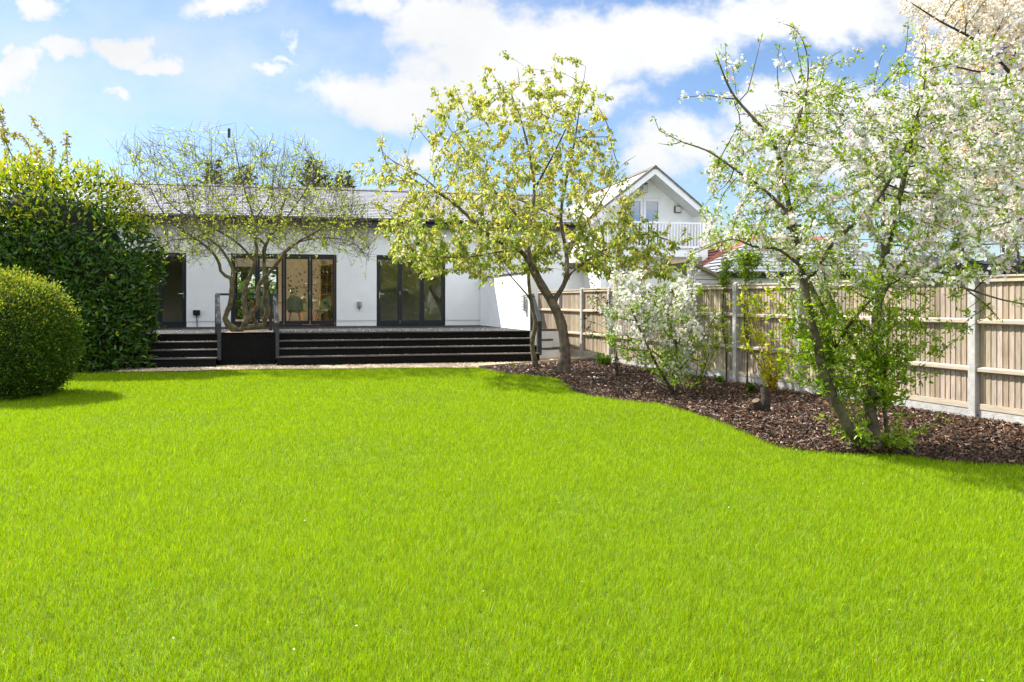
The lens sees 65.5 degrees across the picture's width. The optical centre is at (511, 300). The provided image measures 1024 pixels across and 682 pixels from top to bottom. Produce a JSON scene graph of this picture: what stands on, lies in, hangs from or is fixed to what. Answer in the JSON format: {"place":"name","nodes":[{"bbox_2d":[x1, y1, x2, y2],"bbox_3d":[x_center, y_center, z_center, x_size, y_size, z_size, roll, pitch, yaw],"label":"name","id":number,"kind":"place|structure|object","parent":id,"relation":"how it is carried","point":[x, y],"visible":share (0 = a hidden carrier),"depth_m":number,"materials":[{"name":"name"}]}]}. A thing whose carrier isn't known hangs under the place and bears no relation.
{"place":"outdoors","nodes":[
{"label":"outdoors","id":0,"kind":"place"},
{"bbox_2d":[92,356,586,371],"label":"gravel path","id":1,"kind":"structure","parent":0,"point":[318,366],"depth_m":18.80,"materials":[{"name":"beige gravel"}]},
{"bbox_2d":[0,103,73,198],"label":"tree","id":2,"kind":"object","parent":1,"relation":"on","point":[13,135],"visible":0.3,"depth_m":20.48,"materials":[{"name":"plant"}]},
{"bbox_2d":[219,331,276,365],"bbox_3d":[-6.612,1.183,20.157,1.302,0.835,1.680,0,0,-13],"label":"tree planter","id":3,"kind":"object","parent":1,"relation":"on","point":[243,348],"visible":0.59,"depth_m":19.37,"materials":[{"name":"black wood"}]},
{"bbox_2d":[103,120,384,331],"bbox_3d":[-6.588,-1.692,20.305,6.821,5.190,5.570,0,0,0],"label":"planter tree","id":4,"kind":"object","parent":3,"relation":"in","point":[184,235],"visible":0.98,"depth_m":19.90,"materials":[{"name":"green plant"}]},
{"bbox_2d":[124,325,539,368],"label":"garden deck","id":5,"kind":"structure","parent":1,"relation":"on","point":[350,345],"depth_m":20.15,"materials":[{"name":"black wood"}]},
{"bbox_2d":[215,293,220,359],"bbox_3d":[-7.125,0.601,19.314,0.113,1.598,1.052,0,0,-22],"label":"handrail","id":6,"kind":"object","parent":5,"relation":"on","point":[217,316],"visible":1,"depth_m":18.93,"materials":[{"name":"grey metal"}]},
{"bbox_2d":[220,293,272,330],"bbox_3d":[-7.030,0.300,20.924,1.424,1.000,0.080,0,0,-13],"label":"guard rail","id":7,"kind":"object","parent":5,"relation":"on","point":[270,316],"visible":0.31,"depth_m":21.02,"materials":[{"name":"black metal"}]},
{"bbox_2d":[273,293,279,358],"bbox_3d":[-5.803,0.601,19.610,0.109,1.598,1.037,0,0,-19],"label":"handrail","id":8,"kind":"object","parent":5,"relation":"on","point":[276,322],"visible":0.94,"depth_m":19.39,"materials":[{"name":"grey metal"}]},
{"bbox_2d":[157,327,528,357],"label":"fallen petals","id":9,"kind":"object","parent":5,"relation":"on","point":[337,331],"visible":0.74,"depth_m":20.71,"materials":[{"name":"white plant"}]},
{"bbox_2d":[530,294,541,354],"bbox_3d":[0.630,0.601,21.026,0.114,1.598,0.974,0,0,-11],"label":"handrail","id":10,"kind":"object","parent":5,"relation":"on","point":[539,337],"visible":0.66,"depth_m":20.58,"materials":[{"name":"grey metal"}]},
{"bbox_2d":[480,271,539,344],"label":"garden wall","id":11,"kind":"structure","parent":1,"relation":"on","point":[501,307],"depth_m":23.59,"materials":[{"name":"white paint"}]},
{"bbox_2d":[520,294,526,310],"bbox_3d":[0.320,0.050,21.845,0.127,0.460,0.220,0,0,-18],"label":"wall lamp","id":12,"kind":"object","parent":11,"relation":"attached to","point":[524,301],"visible":0.98,"depth_m":21.77,"materials":[{"name":"metal"}]},
{"bbox_2d":[478,357,592,368],"bbox_3d":[0.727,1.567,20.065,0.218,0.105,4.109,0,0,44],"label":"timber edging","id":13,"kind":"object","parent":1,"relation":"on","point":[493,365],"visible":0.33,"depth_m":19.78,"materials":[{"name":"wood"}]},
{"bbox_2d":[540,329,559,357],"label":"side steps","id":14,"kind":"structure","parent":1,"relation":"on","point":[550,343],"depth_m":22.10,"materials":[{"name":"stone"}]},
{"bbox_2d":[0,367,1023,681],"bbox_3d":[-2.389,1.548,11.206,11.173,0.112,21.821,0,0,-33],"label":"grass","id":15,"kind":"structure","parent":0,"point":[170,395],"depth_m":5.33,"materials":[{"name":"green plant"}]},
{"bbox_2d":[0,0,1023,287],"label":"sky","id":16,"kind":"structure","parent":0,"point":[346,74],"materials":[{"name":"blue"}]},
{"bbox_2d":[0,368,1023,681],"bbox_3d":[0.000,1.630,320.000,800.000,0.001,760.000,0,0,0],"label":"ground","id":17,"kind":"structure","parent":0,"point":[515,374],"depth_m":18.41,"materials":[{"name":"plant"}]},
{"bbox_2d":[0,263,90,400],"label":"round bush","id":18,"kind":"object","parent":17,"relation":"on","point":[36,331],"visible":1,"depth_m":12.93,"materials":[{"name":"green plant"}]},
{"bbox_2d":[0,143,169,373],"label":"laurel hedge","id":19,"kind":"object","parent":17,"relation":"on","point":[83,253],"visible":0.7,"depth_m":17.73,"materials":[{"name":"green plant"}]},
{"bbox_2d":[198,159,261,273],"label":"conifer","id":20,"kind":"object","parent":17,"relation":"on","point":[219,183],"visible":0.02,"depth_m":43.93,"materials":[{"name":"green plant"}]},
{"bbox_2d":[230,164,275,286],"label":"conifer","id":21,"kind":"object","parent":17,"relation":"on","point":[242,275],"visible":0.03,"depth_m":45.86,"materials":[{"name":"green plant"}]},
{"bbox_2d":[238,277,275,316],"bbox_3d":[-13.125,0.241,39.130,11.283,3.093,2.348,0,0,0],"label":"hedge","id":22,"kind":"object","parent":17,"relation":"on","point":[251,289],"visible":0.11,"depth_m":38.47,"materials":[{"name":"green plant"}]},
{"bbox_2d":[3,179,577,326],"bbox_3d":[-8.132,-1.258,29.044,19.250,5.715,9.270,0,0,-13],"label":"bungalow","id":23,"kind":"object","parent":17,"relation":"on","point":[386,292],"visible":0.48,"depth_m":25.93,"materials":[{"name":"paint"}]},
{"bbox_2d":[129,252,185,326],"bbox_3d":[-11.285,-0.345,24.212,2.620,2.266,0.143,0,0,-13],"label":"folding door","id":24,"kind":"structure","parent":23,"relation":"in","point":[182,323],"depth_m":24.43,"materials":[{"name":"black metal"}]},
{"bbox_2d":[193,310,199,326],"bbox_3d":[-9.693,0.538,24.482,0.200,0.515,0.089,0,0,-13],"label":"socket box","id":25,"kind":"object","parent":23,"relation":"attached to","point":[196,312],"visible":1,"depth_m":24.45,"materials":[{"name":"black plastic"}]},
{"bbox_2d":[198,120,230,181],"bbox_3d":[-10.512,-5.142,28.127,1.192,2.485,0.087,0,0,6],"label":"tv aerial","id":26,"kind":"object","parent":23,"relation":"attached to","point":[229,132],"visible":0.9,"depth_m":28.13,"materials":[{"name":"grey metal"}]},
{"bbox_2d":[235,266,277,318],"bbox_3d":[-11.026,-0.325,32.469,2.921,2.150,0.080,0,0,-13],"label":"rear window","id":27,"kind":"structure","parent":23,"relation":"in","point":[236,268],"depth_m":32.45,"materials":[{"name":"clear glass"}]},
{"bbox_2d":[257,296,272,318],"bbox_3d":[-8.025,0.317,25.769,0.540,0.973,0.492,0,0,-18],"label":"dining chair","id":28,"kind":"object","parent":23,"relation":"on","point":[262,308],"visible":0.2,"depth_m":25.53,"materials":[{"name":"green fabric"}]},
{"bbox_2d":[247,302,316,320],"bbox_3d":[-7.690,0.421,26.694,2.250,0.762,0.850,0,0,-13],"label":"dining table","id":29,"kind":"object","parent":23,"relation":"on","point":[252,305],"visible":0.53,"depth_m":26.45,"materials":[{"name":"brown wood"}]},
{"bbox_2d":[278,269,315,296],"bbox_3d":[-7.311,-0.494,26.875,1.186,1.173,0.880,0,0,44],"label":"table plant","id":30,"kind":"object","parent":29,"relation":"on","point":[291,289],"visible":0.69,"depth_m":26.80,"materials":[{"name":"green plant"}]},
{"bbox_2d":[302,284,307,301],"bbox_3d":[-6.892,-0.266,26.683,0.276,0.608,0.202,0,0,0],"label":"orchid","id":31,"kind":"object","parent":29,"relation":"on","point":[304,298],"visible":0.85,"depth_m":26.65,"materials":[{"name":"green plant"}]},
{"bbox_2d":[231,254,336,325],"bbox_3d":[-7.177,-0.345,25.132,3.209,2.266,0.143,0,0,-13],"label":"folding door","id":32,"kind":"structure","parent":23,"relation":"in","point":[302,256],"depth_m":25.21,"materials":[{"name":"glass"}]},
{"bbox_2d":[286,296,302,324],"bbox_3d":[-7.089,0.317,25.979,0.540,0.973,0.492,0,0,-13],"label":"dining chair","id":33,"kind":"object","parent":23,"relation":"on","point":[294,304],"visible":0.93,"depth_m":25.79,"materials":[{"name":"green fabric"}]},
{"bbox_2d":[301,296,314,320],"bbox_3d":[-7.126,0.317,27.669,0.540,0.973,0.492,0,0,-24],"label":"dining chair","id":34,"kind":"object","parent":23,"relation":"on","point":[305,306],"visible":0.4,"depth_m":27.79,"materials":[{"name":"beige fabric"}]},
{"bbox_2d":[305,259,331,319],"bbox_3d":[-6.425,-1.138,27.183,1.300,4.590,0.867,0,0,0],"label":"trailing plant","id":35,"kind":"object","parent":23,"relation":"on","point":[323,262],"visible":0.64,"depth_m":27.11,"materials":[{"name":"green plant"}]},
{"bbox_2d":[315,296,329,320],"bbox_3d":[-6.377,0.317,26.874,0.492,0.973,0.540,0,0,-27],"label":"dining chair","id":36,"kind":"object","parent":23,"relation":"on","point":[324,308],"visible":0.86,"depth_m":26.73,"materials":[{"name":"green fabric"}]},
{"bbox_2d":[320,264,332,320],"bbox_3d":[-6.301,-0.220,27.236,0.476,2.040,0.300,0,0,-13],"label":"bookcase","id":37,"kind":"object","parent":23,"relation":"on","point":[327,272],"visible":0.65,"depth_m":27.33,"materials":[{"name":"brown wood"}]},
{"bbox_2d":[324,302,332,320],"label":"plant","id":38,"kind":"object","parent":23,"relation":"on","point":[329,312],"visible":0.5,"depth_m":25.80,"materials":[{"name":"green plant"}]},
{"bbox_2d":[377,255,444,324],"bbox_3d":[-3.290,-0.345,26.003,2.234,2.266,0.143,0,0,-13],"label":"folding door","id":39,"kind":"structure","parent":23,"relation":"in","point":[379,257],"depth_m":25.93,"materials":[{"name":"grey glass"}]},
{"bbox_2d":[272,159,333,274],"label":"conifer","id":40,"kind":"object","parent":17,"relation":"on","point":[321,177],"visible":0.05,"depth_m":44.77,"materials":[{"name":"green plant"}]},
{"bbox_2d":[333,169,356,187],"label":"conifer","id":41,"kind":"object","parent":17,"relation":"on","point":[336,177],"visible":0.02,"depth_m":42.94,"materials":[{"name":"green plant"}]},
{"bbox_2d":[668,259,733,285],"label":"clapboard shed","id":42,"kind":"structure","parent":17,"relation":"on","point":[706,275],"depth_m":24.21,"materials":[{"name":"wood"}]},
{"bbox_2d":[708,222,750,248],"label":"pale tree","id":43,"kind":"object","parent":17,"relation":"on","point":[721,233],"visible":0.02,"depth_m":51.73,"materials":[{"name":"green plant"}]},
{"bbox_2d":[538,274,1023,425],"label":"timber fence","id":44,"kind":"object","parent":17,"relation":"on","point":[980,369],"visible":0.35,"depth_m":11.48,"materials":[{"name":"wood"}]},
{"bbox_2d":[704,241,876,283],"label":"slate outbuilding","id":45,"kind":"structure","parent":17,"relation":"on","point":[763,278],"depth_m":25.64,"materials":[{"name":"grey stone"}]},
{"bbox_2d":[892,0,1023,265],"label":"flowering cherry","id":46,"kind":"object","parent":17,"relation":"on","point":[961,15],"visible":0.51,"depth_m":13.40,"materials":[{"name":"white plant"}]},
{"bbox_2d":[566,165,712,289],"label":"gabled house","id":47,"kind":"structure","parent":0,"point":[664,195],"depth_m":32.28,"materials":[{"name":"paint"}]},
{"bbox_2d":[625,197,660,249],"bbox_3d":[5.250,-3.120,32.609,1.923,2.400,0.630,0,0,-13],"label":"french door","id":48,"kind":"structure","parent":47,"relation":"in","point":[646,207],"depth_m":32.51,"materials":[{"name":"white paint"}]},
{"bbox_2d":[641,182,647,192],"bbox_3d":[5.347,-4.611,32.204,0.240,0.470,0.258,0,0,-13],"label":"lantern","id":49,"kind":"object","parent":47,"relation":"attached to","point":[644,186],"visible":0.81,"depth_m":32.15,"materials":[{"name":"grey metal"}]},
{"bbox_2d":[674,206,680,212],"bbox_3d":[6.778,-3.747,32.592,0.280,0.280,0.128,0,0,-13],"label":"floodlight","id":50,"kind":"object","parent":47,"relation":"attached to","point":[677,209],"visible":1,"depth_m":32.54,"materials":[{"name":"grey metal"}]},
{"bbox_2d":[484,358,1023,465],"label":"bark mulch","id":51,"kind":"object","parent":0,"point":[772,418],"visible":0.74,"depth_m":10.71,"materials":[{"name":"brown wood"}]},
{"bbox_2d":[350,50,692,374],"bbox_3d":[0.168,-1.737,17.212,7.105,6.772,6.031,0,0,0],"label":"cherry tree","id":52,"kind":"object","parent":51,"relation":"on","point":[461,257],"visible":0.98,"depth_m":16.41,"materials":[{"name":"green plant"}]},
{"bbox_2d":[486,189,563,367],"bbox_3d":[0.209,-0.514,18.955,1.974,4.286,2.191,0,0,0],"label":"slender tree","id":53,"kind":"object","parent":51,"relation":"on","point":[540,243],"visible":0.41,"depth_m":18.86,"materials":[{"name":"green plant"}]},
{"bbox_2d":[580,275,622,374],"bbox_3d":[1.810,0.521,16.991,0.937,2.161,0.589,0,0,-19],"label":"dark shrub","id":54,"kind":"object","parent":51,"relation":"on","point":[616,360],"visible":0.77,"depth_m":16.93,"materials":[{"name":"green plant"}]},
{"bbox_2d":[592,352,613,365],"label":"leafy clump","id":55,"kind":"object","parent":51,"relation":"on","point":[601,360],"visible":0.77,"depth_m":19.45,"materials":[{"name":"green plant"}]},
{"bbox_2d":[586,247,719,392],"bbox_3d":[2.373,0.337,13.500,2.029,2.571,2.187,0,0,27],"label":"blossom bush","id":56,"kind":"object","parent":51,"relation":"on","point":[657,312],"visible":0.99,"depth_m":13.40,"materials":[{"name":"white plant"}]},
{"bbox_2d":[695,284,733,389],"bbox_3d":[3.605,0.629,14.115,0.954,1.952,0.582,0,0,-28],"label":"leafy shrub","id":57,"kind":"object","parent":51,"relation":"on","point":[713,345],"visible":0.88,"depth_m":14.17,"materials":[{"name":"green plant"}]},
{"bbox_2d":[714,374,724,382],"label":"weed","id":58,"kind":"object","parent":51,"relation":"on","point":[719,379],"visible":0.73,"depth_m":15.21,"materials":[{"name":"green plant"}]},
{"bbox_2d":[716,255,736,380],"bbox_3d":[4.227,0.347,15.693,0.428,2.506,0.435,0,0,16],"label":"climbing shrub","id":59,"kind":"object","parent":51,"relation":"on","point":[724,276],"visible":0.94,"depth_m":15.69,"materials":[{"name":"green plant"}]},
{"bbox_2d":[727,246,764,382],"bbox_3d":[4.441,0.264,15.060,0.655,2.672,0.652,0,0,0],"label":"climbing shrub","id":60,"kind":"object","parent":51,"relation":"on","point":[745,274],"visible":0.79,"depth_m":15.03,"materials":[{"name":"green plant"}]},
{"bbox_2d":[745,382,756,391],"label":"weed","id":61,"kind":"object","parent":51,"relation":"on","point":[750,386],"visible":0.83,"depth_m":13.89,"materials":[{"name":"green plant"}]},
{"bbox_2d":[752,387,769,412],"bbox_3d":[3.503,1.423,11.242,0.298,0.427,0.171,0,0,-20],"label":"tree stump","id":62,"kind":"object","parent":51,"relation":"on","point":[763,404],"visible":0.81,"depth_m":11.20,"materials":[{"name":"wood"}]},
{"bbox_2d":[727,286,801,393],"bbox_3d":[4.293,0.668,13.482,1.363,1.878,0.812,0,0,0],"label":"dogwood shrub","id":63,"kind":"object","parent":51,"relation":"on","point":[771,383],"visible":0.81,"depth_m":13.51,"materials":[{"name":"green plant"}]},
{"bbox_2d":[649,18,1023,455],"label":"apple tree","id":64,"kind":"object","parent":51,"relation":"on","point":[870,360],"visible":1,"depth_m":7.98,"materials":[{"name":"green plant"}]},
{"bbox_2d":[692,236,825,279],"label":"red roofed house","id":65,"kind":"structure","parent":0,"point":[713,254],"depth_m":32.56,"materials":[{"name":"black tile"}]},
{"bbox_2d":[892,236,1023,277],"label":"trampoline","id":66,"kind":"object","parent":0,"point":[986,263],"visible":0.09,"depth_m":17.02,"materials":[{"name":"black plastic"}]}
]}

